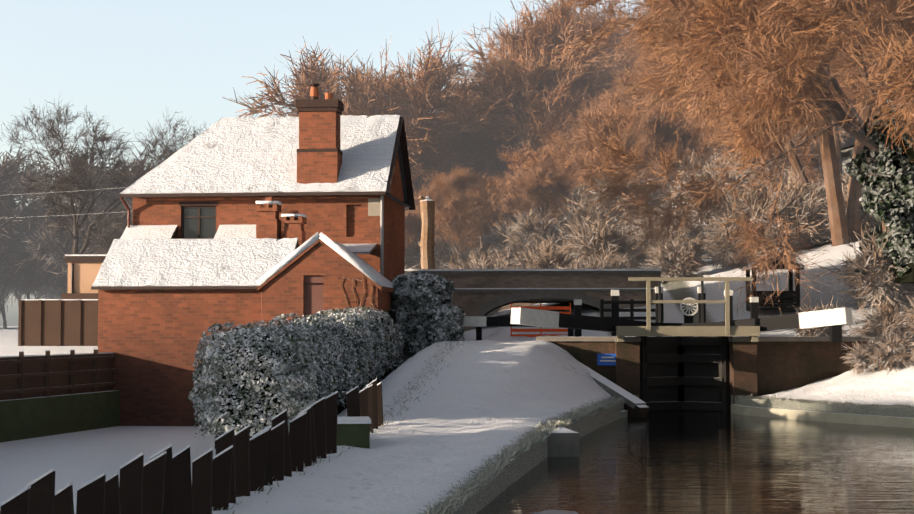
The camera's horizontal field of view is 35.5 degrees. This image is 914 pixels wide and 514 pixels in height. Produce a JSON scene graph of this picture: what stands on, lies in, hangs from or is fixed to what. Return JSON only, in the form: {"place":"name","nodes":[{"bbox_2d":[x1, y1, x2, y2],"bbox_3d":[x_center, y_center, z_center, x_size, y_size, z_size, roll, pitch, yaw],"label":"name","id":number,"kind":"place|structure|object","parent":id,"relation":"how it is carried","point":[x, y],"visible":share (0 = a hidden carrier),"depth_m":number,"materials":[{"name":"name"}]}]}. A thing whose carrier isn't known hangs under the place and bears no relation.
{"place":"outdoors","nodes":[
{"label":"outdoors","id":0,"kind":"place"},
{"bbox_2d":[0,0,715,325],"label":"sky","id":1,"kind":"structure","parent":0,"point":[127,61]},
{"bbox_2d":[0,144,913,513],"bbox_3d":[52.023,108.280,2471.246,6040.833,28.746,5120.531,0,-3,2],"label":"terrain","id":2,"kind":"structure","parent":0,"point":[492,392],"depth_m":30.02,"materials":[{"name":"snow"}]},
{"bbox_2d":[0,211,45,328],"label":"tree","id":3,"kind":"object","parent":2,"relation":"on","point":[6,282],"visible":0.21,"depth_m":203.24,"materials":[{"name":"grey plant"}]},
{"bbox_2d":[0,144,68,275],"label":"tree","id":4,"kind":"object","parent":2,"relation":"on","point":[9,205],"visible":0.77,"depth_m":178.92,"materials":[{"name":"grey plant"}]},
{"bbox_2d":[0,208,74,295],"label":"tree","id":5,"kind":"object","parent":2,"relation":"on","point":[26,276],"visible":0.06,"depth_m":191.19,"materials":[{"name":"grey plant"}]},
{"bbox_2d":[26,284,66,298],"bbox_3d":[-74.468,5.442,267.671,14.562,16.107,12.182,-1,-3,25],"label":"bush","id":6,"kind":"object","parent":2,"relation":"on","point":[44,290],"visible":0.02,"depth_m":267.19,"materials":[{"name":"grey plant"}]},
{"bbox_2d":[24,216,72,295],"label":"tree","id":7,"kind":"object","parent":2,"relation":"on","point":[46,277],"visible":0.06,"depth_m":188.51,"materials":[{"name":"grey plant"}]},
{"bbox_2d":[0,348,119,442],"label":"fence","id":8,"kind":"object","parent":2,"relation":"on","point":[47,394],"visible":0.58,"depth_m":34.39,"materials":[{"name":"wood"}]},
{"bbox_2d":[18,254,106,345],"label":"neighbour building","id":9,"kind":"structure","parent":2,"relation":"on","point":[70,318],"depth_m":50.10,"materials":[{"name":"beige"}]},
{"bbox_2d":[13,141,161,279],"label":"tree","id":10,"kind":"object","parent":2,"relation":"on","point":[49,247],"visible":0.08,"depth_m":172.43,"materials":[{"name":"grey plant"}]},
{"bbox_2d":[51,177,135,273],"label":"tree","id":11,"kind":"object","parent":2,"relation":"on","point":[80,238],"visible":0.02,"depth_m":173.82,"materials":[{"name":"grey plant"}]},
{"bbox_2d":[0,97,199,292],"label":"tree","id":12,"kind":"object","parent":2,"relation":"on","point":[77,180],"visible":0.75,"depth_m":69.73,"materials":[{"name":"grey plant"}]},
{"bbox_2d":[80,198,132,253],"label":"tree","id":13,"kind":"object","parent":2,"relation":"on","point":[129,205],"visible":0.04,"depth_m":105.02,"materials":[{"name":"grey plant"}]},
{"bbox_2d":[134,106,210,177],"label":"tree","id":14,"kind":"object","parent":2,"relation":"on","point":[194,132],"visible":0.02,"depth_m":83.82,"materials":[{"name":"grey plant"}]},
{"bbox_2d":[0,378,383,513],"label":"slab fence","id":15,"kind":"object","parent":2,"relation":"on","point":[241,462],"visible":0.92,"depth_m":15.77,"materials":[{"name":"wood"}]},
{"bbox_2d":[187,327,317,436],"bbox_3d":[-3.740,2.279,26.477,2.390,1.972,2.432,0,-3,2],"label":"hedge shrub","id":16,"kind":"object","parent":2,"relation":"on","point":[210,414],"visible":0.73,"depth_m":25.70,"materials":[{"name":"green plant"}]},
{"bbox_2d":[91,83,414,425],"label":"house","id":17,"kind":"structure","parent":2,"relation":"on","point":[245,221],"depth_m":39.61,"materials":[{"name":"brick"}]},
{"bbox_2d":[0,187,131,218],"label":"power lines","id":18,"kind":"object","parent":17,"relation":"attached to","point":[64,215],"visible":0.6,"depth_m":45.34,"materials":[{"name":"metal"}]},
{"bbox_2d":[333,274,378,310],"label":"climbing plant","id":19,"kind":"object","parent":17,"relation":"attached to","point":[371,288],"visible":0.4,"depth_m":36.42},
{"bbox_2d":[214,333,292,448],"bbox_3d":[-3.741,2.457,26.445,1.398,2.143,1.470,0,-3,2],"label":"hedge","id":20,"kind":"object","parent":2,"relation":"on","point":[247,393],"visible":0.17,"depth_m":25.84,"materials":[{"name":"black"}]},
{"bbox_2d":[193,306,402,442],"bbox_3d":[-3.164,2.389,31.936,2.424,2.654,12.095,0,-3,6],"label":"hedge","id":21,"kind":"object","parent":2,"relation":"on","point":[347,339],"visible":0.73,"depth_m":30.17,"materials":[{"name":"green plant"}]},
{"bbox_2d":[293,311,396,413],"bbox_3d":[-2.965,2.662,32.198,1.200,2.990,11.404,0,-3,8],"label":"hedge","id":22,"kind":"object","parent":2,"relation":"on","point":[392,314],"visible":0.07,"depth_m":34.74,"materials":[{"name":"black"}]},
{"bbox_2d":[285,35,428,184],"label":"hill tree","id":23,"kind":"object","parent":2,"relation":"on","point":[352,78],"visible":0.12,"depth_m":143.52,"materials":[{"name":"brown plant"}]},
{"bbox_2d":[221,18,507,214],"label":"hill tree","id":24,"kind":"object","parent":2,"relation":"on","point":[434,79],"visible":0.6,"depth_m":136.88,"materials":[{"name":"brown plant"}]},
{"bbox_2d":[294,57,439,213],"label":"hill tree","id":25,"kind":"object","parent":2,"relation":"on","point":[373,83],"depth_m":155.25,"materials":[{"name":"brown plant"}]},
{"bbox_2d":[348,53,451,208],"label":"hill tree","id":26,"kind":"object","parent":2,"relation":"on","point":[384,81],"depth_m":176.96,"materials":[{"name":"brown plant"}]},
{"bbox_2d":[405,206,421,248],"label":"hill tree","id":27,"kind":"object","parent":2,"relation":"on","point":[415,218],"visible":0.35,"depth_m":105.11,"materials":[{"name":"brown plant"}]},
{"bbox_2d":[391,272,454,353],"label":"conifer shrub","id":28,"kind":"object","parent":2,"relation":"on","point":[421,285],"visible":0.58,"depth_m":38.34,"materials":[{"name":"green plant"}]},
{"bbox_2d":[405,236,443,268],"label":"hill bush","id":29,"kind":"object","parent":2,"relation":"on","point":[410,261],"visible":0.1,"depth_m":102.89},
{"bbox_2d":[418,195,434,268],"bbox_3d":[-1.007,0.405,54.729,0.989,5.554,0.719,0,-3,2],"label":"pollarded trunk tree","id":30,"kind":"object","parent":2,"relation":"on","point":[426,243],"visible":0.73,"depth_m":54.56,"materials":[{"name":"beige plant"}]},
{"bbox_2d":[414,231,471,257],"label":"hill bush","id":31,"kind":"object","parent":2,"relation":"on","point":[437,246],"visible":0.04,"depth_m":103.52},
{"bbox_2d":[426,304,465,344],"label":"conifer shrub","id":32,"kind":"object","parent":2,"relation":"on","point":[447,325],"visible":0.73,"depth_m":37.81,"materials":[{"name":"green plant"}]},
{"bbox_2d":[412,240,491,268],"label":"hill bush","id":33,"kind":"object","parent":2,"relation":"on","point":[444,260],"depth_m":87.10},
{"bbox_2d":[415,185,495,251],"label":"hill tree","id":34,"kind":"object","parent":2,"relation":"on","point":[476,200],"visible":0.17,"depth_m":110.64,"materials":[{"name":"brown plant"}]},
{"bbox_2d":[414,165,504,253],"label":"hill tree","id":35,"kind":"object","parent":2,"relation":"on","point":[449,219],"visible":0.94,"depth_m":100.57,"materials":[{"name":"brown plant"}]},
{"bbox_2d":[393,72,526,186],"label":"hill tree","id":36,"kind":"object","parent":2,"relation":"on","point":[490,169],"visible":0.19,"depth_m":152.76,"materials":[{"name":"brown plant"}]},
{"bbox_2d":[442,246,507,268],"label":"bush","id":37,"kind":"object","parent":2,"relation":"on","point":[480,265],"visible":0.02,"depth_m":60.50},
{"bbox_2d":[446,237,512,268],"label":"bush","id":38,"kind":"object","parent":2,"relation":"on","point":[489,256],"depth_m":62.32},
{"bbox_2d":[470,185,510,255],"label":"hill tree","id":39,"kind":"object","parent":2,"relation":"on","point":[488,224],"visible":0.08,"depth_m":115.14,"materials":[{"name":"brown plant"}]},
{"bbox_2d":[463,173,522,251],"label":"hill tree","id":40,"kind":"object","parent":2,"relation":"on","point":[493,217],"visible":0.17,"depth_m":114.82,"materials":[{"name":"brown plant"}]},
{"bbox_2d":[473,213,530,255],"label":"hill bush","id":41,"kind":"object","parent":2,"relation":"on","point":[497,238],"visible":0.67,"depth_m":107.11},
{"bbox_2d":[486,166,524,206],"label":"hill tree","id":42,"kind":"object","parent":2,"relation":"on","point":[499,176],"visible":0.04,"depth_m":145.67,"materials":[{"name":"brown plant"}]},
{"bbox_2d":[482,233,548,265],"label":"bush","id":43,"kind":"object","parent":2,"relation":"on","point":[511,252],"visible":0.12,"depth_m":79.33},
{"bbox_2d":[433,0,623,179],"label":"hill tree","id":44,"kind":"object","parent":2,"relation":"on","point":[546,33],"visible":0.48,"depth_m":146.22,"materials":[{"name":"brown plant"}]},
{"bbox_2d":[461,26,599,157],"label":"hill tree","id":45,"kind":"object","parent":2,"relation":"on","point":[509,83],"visible":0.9,"depth_m":138.40,"materials":[{"name":"brown plant"}]},
{"bbox_2d":[405,269,660,331],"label":"canal bridge","id":46,"kind":"structure","parent":2,"relation":"on","point":[481,292],"depth_m":48.57,"materials":[{"name":"brick"}]},
{"bbox_2d":[500,203,569,246],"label":"hill bush","id":47,"kind":"object","parent":2,"relation":"on","point":[525,228],"visible":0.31,"depth_m":93.77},
{"bbox_2d":[519,229,558,250],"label":"bush","id":48,"kind":"object","parent":2,"relation":"on","point":[535,239],"depth_m":82.06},
{"bbox_2d":[505,236,574,268],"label":"bush","id":49,"kind":"object","parent":2,"relation":"on","point":[519,259],"visible":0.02,"depth_m":62.49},
{"bbox_2d":[462,50,617,189],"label":"hill tree","id":50,"kind":"object","parent":2,"relation":"on","point":[599,82],"depth_m":176.79,"materials":[{"name":"brown plant"}]},
{"bbox_2d":[496,127,587,227],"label":"hill tree","id":51,"kind":"object","parent":2,"relation":"on","point":[508,202],"visible":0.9,"depth_m":103.60,"materials":[{"name":"brown plant"}]},
{"bbox_2d":[514,148,573,223],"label":"hill tree","id":52,"kind":"object","parent":2,"relation":"on","point":[535,165],"visible":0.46,"depth_m":103.45,"materials":[{"name":"brown plant"}]},
{"bbox_2d":[510,233,591,305],"bbox_3d":[3.895,0.585,55.261,3.197,3.293,5.089,-3,-4,43],"label":"bush","id":53,"kind":"object","parent":2,"relation":"on","point":[542,262],"visible":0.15,"depth_m":54.82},
{"bbox_2d":[526,138,582,207],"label":"hill tree","id":54,"kind":"object","parent":2,"relation":"on","point":[567,183],"visible":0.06,"depth_m":111.50,"materials":[{"name":"brown plant"}]},
{"bbox_2d":[212,340,913,513],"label":"bank grass tufts","id":55,"kind":"object","parent":2,"relation":"on","point":[504,461],"visible":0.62,"depth_m":21.36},
{"bbox_2d":[547,189,594,228],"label":"hill bush","id":56,"kind":"object","parent":2,"relation":"on","point":[578,202],"visible":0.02,"depth_m":103.15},
{"bbox_2d":[562,122,588,185],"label":"hill tree","id":57,"kind":"object","parent":2,"relation":"on","point":[572,131],"visible":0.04,"depth_m":135.36,"materials":[{"name":"brown plant"}]},
{"bbox_2d":[556,193,624,245],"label":"hill bush","id":58,"kind":"object","parent":2,"relation":"on","point":[577,214],"visible":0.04,"depth_m":88.87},
{"bbox_2d":[551,243,637,268],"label":"bush","id":59,"kind":"object","parent":2,"relation":"on","point":[600,264],"visible":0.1,"depth_m":52.90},
{"bbox_2d":[556,212,639,264],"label":"bush","id":60,"kind":"object","parent":2,"relation":"on","point":[575,232],"visible":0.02,"depth_m":70.06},
{"bbox_2d":[551,207,648,268],"bbox_3d":[6.441,-0.021,61.507,4.484,4.128,3.885,2,-3,-29],"label":"bush","id":61,"kind":"object","parent":2,"relation":"on","point":[594,239],"visible":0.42,"depth_m":60.73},
{"bbox_2d":[557,1,643,101],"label":"hill tree","id":62,"kind":"object","parent":2,"relation":"on","point":[618,37],"visible":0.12,"depth_m":190.93,"materials":[{"name":"brown plant"}]},
{"bbox_2d":[462,290,758,365],"bbox_3d":[4.070,1.999,41.273,9.298,2.030,6.683,2,-4,-41],"label":"canal lock","id":63,"kind":"object","parent":2,"relation":"on","point":[478,322],"visible":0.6,"depth_m":40.66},
{"bbox_2d":[561,95,662,206],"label":"hill tree","id":64,"kind":"object","parent":2,"relation":"on","point":[601,119],"visible":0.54,"depth_m":97.46,"materials":[{"name":"brown plant"}]},
{"bbox_2d":[586,87,644,114],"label":"hill tree","id":65,"kind":"object","parent":2,"relation":"on","point":[607,95],"depth_m":130.59,"materials":[{"name":"brown plant"}]},
{"bbox_2d":[565,155,667,222],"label":"hill bush","id":66,"kind":"object","parent":2,"relation":"on","point":[617,199],"visible":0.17,"depth_m":91.17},
{"bbox_2d":[583,28,653,100],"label":"hill tree","id":67,"kind":"object","parent":2,"relation":"on","point":[624,63],"visible":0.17,"depth_m":176.45,"materials":[{"name":"brown plant"}]},
{"bbox_2d":[590,245,646,268],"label":"bush","id":68,"kind":"object","parent":2,"relation":"on","point":[628,263],"visible":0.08,"depth_m":56.38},
{"bbox_2d":[572,113,665,188],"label":"hill tree","id":69,"kind":"object","parent":2,"relation":"on","point":[605,158],"visible":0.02,"depth_m":115.14,"materials":[{"name":"brown plant"}]},
{"bbox_2d":[612,208,646,234],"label":"bush","id":70,"kind":"object","parent":2,"relation":"on","point":[622,224],"visible":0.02,"depth_m":83.78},
{"bbox_2d":[618,215,677,263],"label":"bush","id":71,"kind":"object","parent":2,"relation":"on","point":[640,233],"visible":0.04,"depth_m":76.45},
{"bbox_2d":[619,205,688,237],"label":"bush","id":72,"kind":"object","parent":2,"relation":"on","point":[632,225],"visible":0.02,"depth_m":77.74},
{"bbox_2d":[626,92,686,167],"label":"hill tree","id":73,"kind":"object","parent":2,"relation":"on","point":[640,106],"visible":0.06,"depth_m":118.96,"materials":[{"name":"brown plant"}]},
{"bbox_2d":[589,65,725,179],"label":"hill tree","id":74,"kind":"object","parent":2,"relation":"on","point":[622,83],"visible":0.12,"depth_m":108.69,"materials":[{"name":"brown plant"}]},
{"bbox_2d":[603,26,722,164],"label":"hill tree","id":75,"kind":"object","parent":2,"relation":"on","point":[627,54],"depth_m":140.05,"materials":[{"name":"brown plant"}]},
{"bbox_2d":[654,163,683,211],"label":"hill bush","id":76,"kind":"object","parent":2,"relation":"on","point":[668,186],"depth_m":97.86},
{"bbox_2d":[637,227,701,264],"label":"bush","id":77,"kind":"object","parent":2,"relation":"on","point":[675,240],"visible":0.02,"depth_m":59.33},
{"bbox_2d":[629,216,712,268],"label":"bush","id":78,"kind":"object","parent":2,"relation":"on","point":[638,242],"visible":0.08,"depth_m":61.54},
{"bbox_2d":[643,143,699,195],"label":"hill bush","id":79,"kind":"object","parent":2,"relation":"on","point":[662,178],"visible":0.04,"depth_m":106.05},
{"bbox_2d":[638,235,709,283],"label":"bush","id":80,"kind":"object","parent":2,"relation":"on","point":[681,261],"visible":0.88,"depth_m":52.59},
{"bbox_2d":[630,53,719,165],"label":"hill tree","id":81,"kind":"object","parent":2,"relation":"on","point":[663,129],"visible":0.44,"depth_m":100.12,"materials":[{"name":"brown plant"}]},
{"bbox_2d":[671,196,725,240],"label":"bush","id":82,"kind":"object","parent":2,"relation":"on","point":[695,231],"visible":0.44,"depth_m":80.38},
{"bbox_2d":[657,145,757,212],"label":"hill bush","id":83,"kind":"object","parent":2,"relation":"on","point":[699,170],"visible":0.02,"depth_m":88.88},
{"bbox_2d":[656,151,769,220],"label":"hill bush","id":84,"kind":"object","parent":2,"relation":"on","point":[736,176],"visible":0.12,"depth_m":84.05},
{"bbox_2d":[546,0,904,317],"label":"tree","id":85,"kind":"object","parent":2,"relation":"on","point":[717,41],"visible":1,"depth_m":43.88,"materials":[{"name":"brown plant"}]},
{"bbox_2d":[689,210,761,269],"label":"bush","id":86,"kind":"object","parent":2,"relation":"on","point":[716,245],"visible":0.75,"depth_m":53.20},
{"bbox_2d":[545,404,913,456],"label":"bank edging","id":87,"kind":"object","parent":2,"relation":"on","point":[562,442],"visible":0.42,"depth_m":32.11,"materials":[{"name":"stone"}]},
{"bbox_2d":[667,148,791,192],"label":"hill bush","id":88,"kind":"object","parent":2,"relation":"on","point":[757,170],"visible":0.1,"depth_m":95.69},
{"bbox_2d":[613,25,852,191],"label":"tree","id":89,"kind":"object","parent":2,"relation":"on","point":[809,168],"depth_m":82.70,"materials":[{"name":"brown plant"}]},
{"bbox_2d":[703,127,805,169],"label":"hill bush","id":90,"kind":"object","parent":2,"relation":"on","point":[724,146],"visible":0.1,"depth_m":105.04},
{"bbox_2d":[683,170,830,248],"bbox_3d":[12.510,-1.599,57.349,6.674,4.318,4.193,0,-3,-10],"label":"bush","id":91,"kind":"object","parent":2,"relation":"on","point":[790,209],"visible":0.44,"depth_m":56.82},
{"bbox_2d":[623,0,913,245],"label":"tree","id":92,"kind":"object","parent":2,"relation":"on","point":[844,225],"visible":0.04,"depth_m":54.20,"materials":[{"name":"brown plant"}]},
{"bbox_2d":[628,1,913,189],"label":"tree","id":93,"kind":"object","parent":2,"relation":"on","point":[796,165],"visible":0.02,"depth_m":68.38,"materials":[{"name":"brown plant"}]},
{"bbox_2d":[741,247,804,312],"bbox_3d":[10.017,0.748,45.349,1.760,2.040,1.500,0,-3,2],"label":"lock shelter hut","id":94,"kind":"object","parent":2,"relation":"on","point":[789,299],"visible":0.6,"depth_m":44.74,"materials":[{"name":"brown wood"}]},
{"bbox_2d":[762,226,802,254],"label":"bush","id":95,"kind":"object","parent":2,"relation":"on","point":[771,235],"visible":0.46,"depth_m":55.39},
{"bbox_2d":[757,165,823,193],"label":"bush","id":96,"kind":"object","parent":2,"relation":"on","point":[784,180],"visible":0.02,"depth_m":88.41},
{"bbox_2d":[759,166,830,239],"bbox_3d":[15.308,-2.105,61.905,6.362,4.116,3.996,1,-3,-21],"label":"bush","id":97,"kind":"object","parent":2,"relation":"on","point":[818,199],"visible":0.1,"depth_m":61.41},
{"bbox_2d":[788,295,856,336],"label":"bush","id":98,"kind":"object","parent":2,"relation":"on","point":[820,331],"visible":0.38,"depth_m":38.35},
{"bbox_2d":[732,0,913,170],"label":"tree","id":99,"kind":"object","parent":2,"relation":"on","point":[907,79],"visible":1,"depth_m":33.43,"materials":[{"name":"brown plant"}]},
{"bbox_2d":[796,104,859,155],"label":"hill bush","id":100,"kind":"object","parent":2,"relation":"on","point":[845,142],"visible":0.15,"depth_m":110.97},
{"bbox_2d":[790,168,873,238],"bbox_3d":[16.400,-2.060,63.136,3.986,4.235,4.601,0,-3,-4],"label":"bush","id":101,"kind":"object","parent":2,"relation":"on","point":[843,184],"visible":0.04,"depth_m":62.78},
{"bbox_2d":[815,164,881,243],"bbox_3d":[15.895,-1.867,56.060,4.177,3.845,3.619,2,-4,-39],"label":"bush","id":102,"kind":"object","parent":2,"relation":"on","point":[869,222],"visible":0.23,"depth_m":55.32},
{"bbox_2d":[811,228,913,314],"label":"bush","id":103,"kind":"object","parent":2,"relation":"on","point":[875,284],"visible":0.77,"depth_m":43.47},
{"bbox_2d":[823,0,913,180],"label":"tree","id":104,"kind":"object","parent":2,"relation":"on","point":[847,67],"visible":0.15,"depth_m":64.52,"materials":[{"name":"brown plant"}]},
{"bbox_2d":[839,319,913,375],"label":"bush","id":105,"kind":"object","parent":2,"relation":"on","point":[890,353],"visible":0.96,"depth_m":35.30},
{"bbox_2d":[842,293,913,351],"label":"bush","id":106,"kind":"object","parent":2,"relation":"on","point":[882,320],"visible":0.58,"depth_m":37.55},
{"bbox_2d":[845,84,913,275],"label":"ivy clad tree","id":107,"kind":"object","parent":2,"relation":"on","point":[885,213],"visible":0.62,"depth_m":42.70,"materials":[{"name":"green plant"}]},
{"bbox_2d":[848,0,913,108],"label":"tree","id":108,"kind":"object","parent":2,"relation":"on","point":[881,66],"visible":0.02,"depth_m":67.16,"materials":[{"name":"brown plant"}]},
{"bbox_2d":[890,129,913,283],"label":"ivy","id":109,"kind":"object","parent":2,"relation":"on","point":[908,277],"visible":0.08,"depth_m":42.76,"materials":[{"name":"green plant"}]},
{"bbox_2d":[890,294,913,351],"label":"bush","id":110,"kind":"object","parent":2,"relation":"on","point":[911,315],"visible":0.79,"depth_m":36.48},
{"bbox_2d":[616,277,759,341],"bbox_3d":[5.894,1.350,36.653,3.640,1.640,0.640,0,-3,2],"label":"footbridge","id":111,"kind":"object","parent":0,"point":[751,332],"visible":0.98,"depth_m":36.37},
{"bbox_2d":[477,410,913,513],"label":"canal water","id":112,"kind":"structure","parent":0,"point":[686,462],"depth_m":21.96,"materials":[{"name":"black liquid"}]},
{"bbox_2d":[532,509,577,513],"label":"ice sheet","id":113,"kind":"object","parent":112,"relation":"on","point":[551,511],"visible":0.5,"depth_m":16.98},
{"bbox_2d":[536,336,894,416],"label":"lock walls","id":114,"kind":"structure","parent":0,"point":[762,366],"depth_m":36.98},
{"bbox_2d":[510,276,852,411],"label":"lock gates","id":115,"kind":"object","parent":114,"relation":"attached to","point":[683,373],"visible":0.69,"depth_m":37.33,"materials":[{"name":"wood"}]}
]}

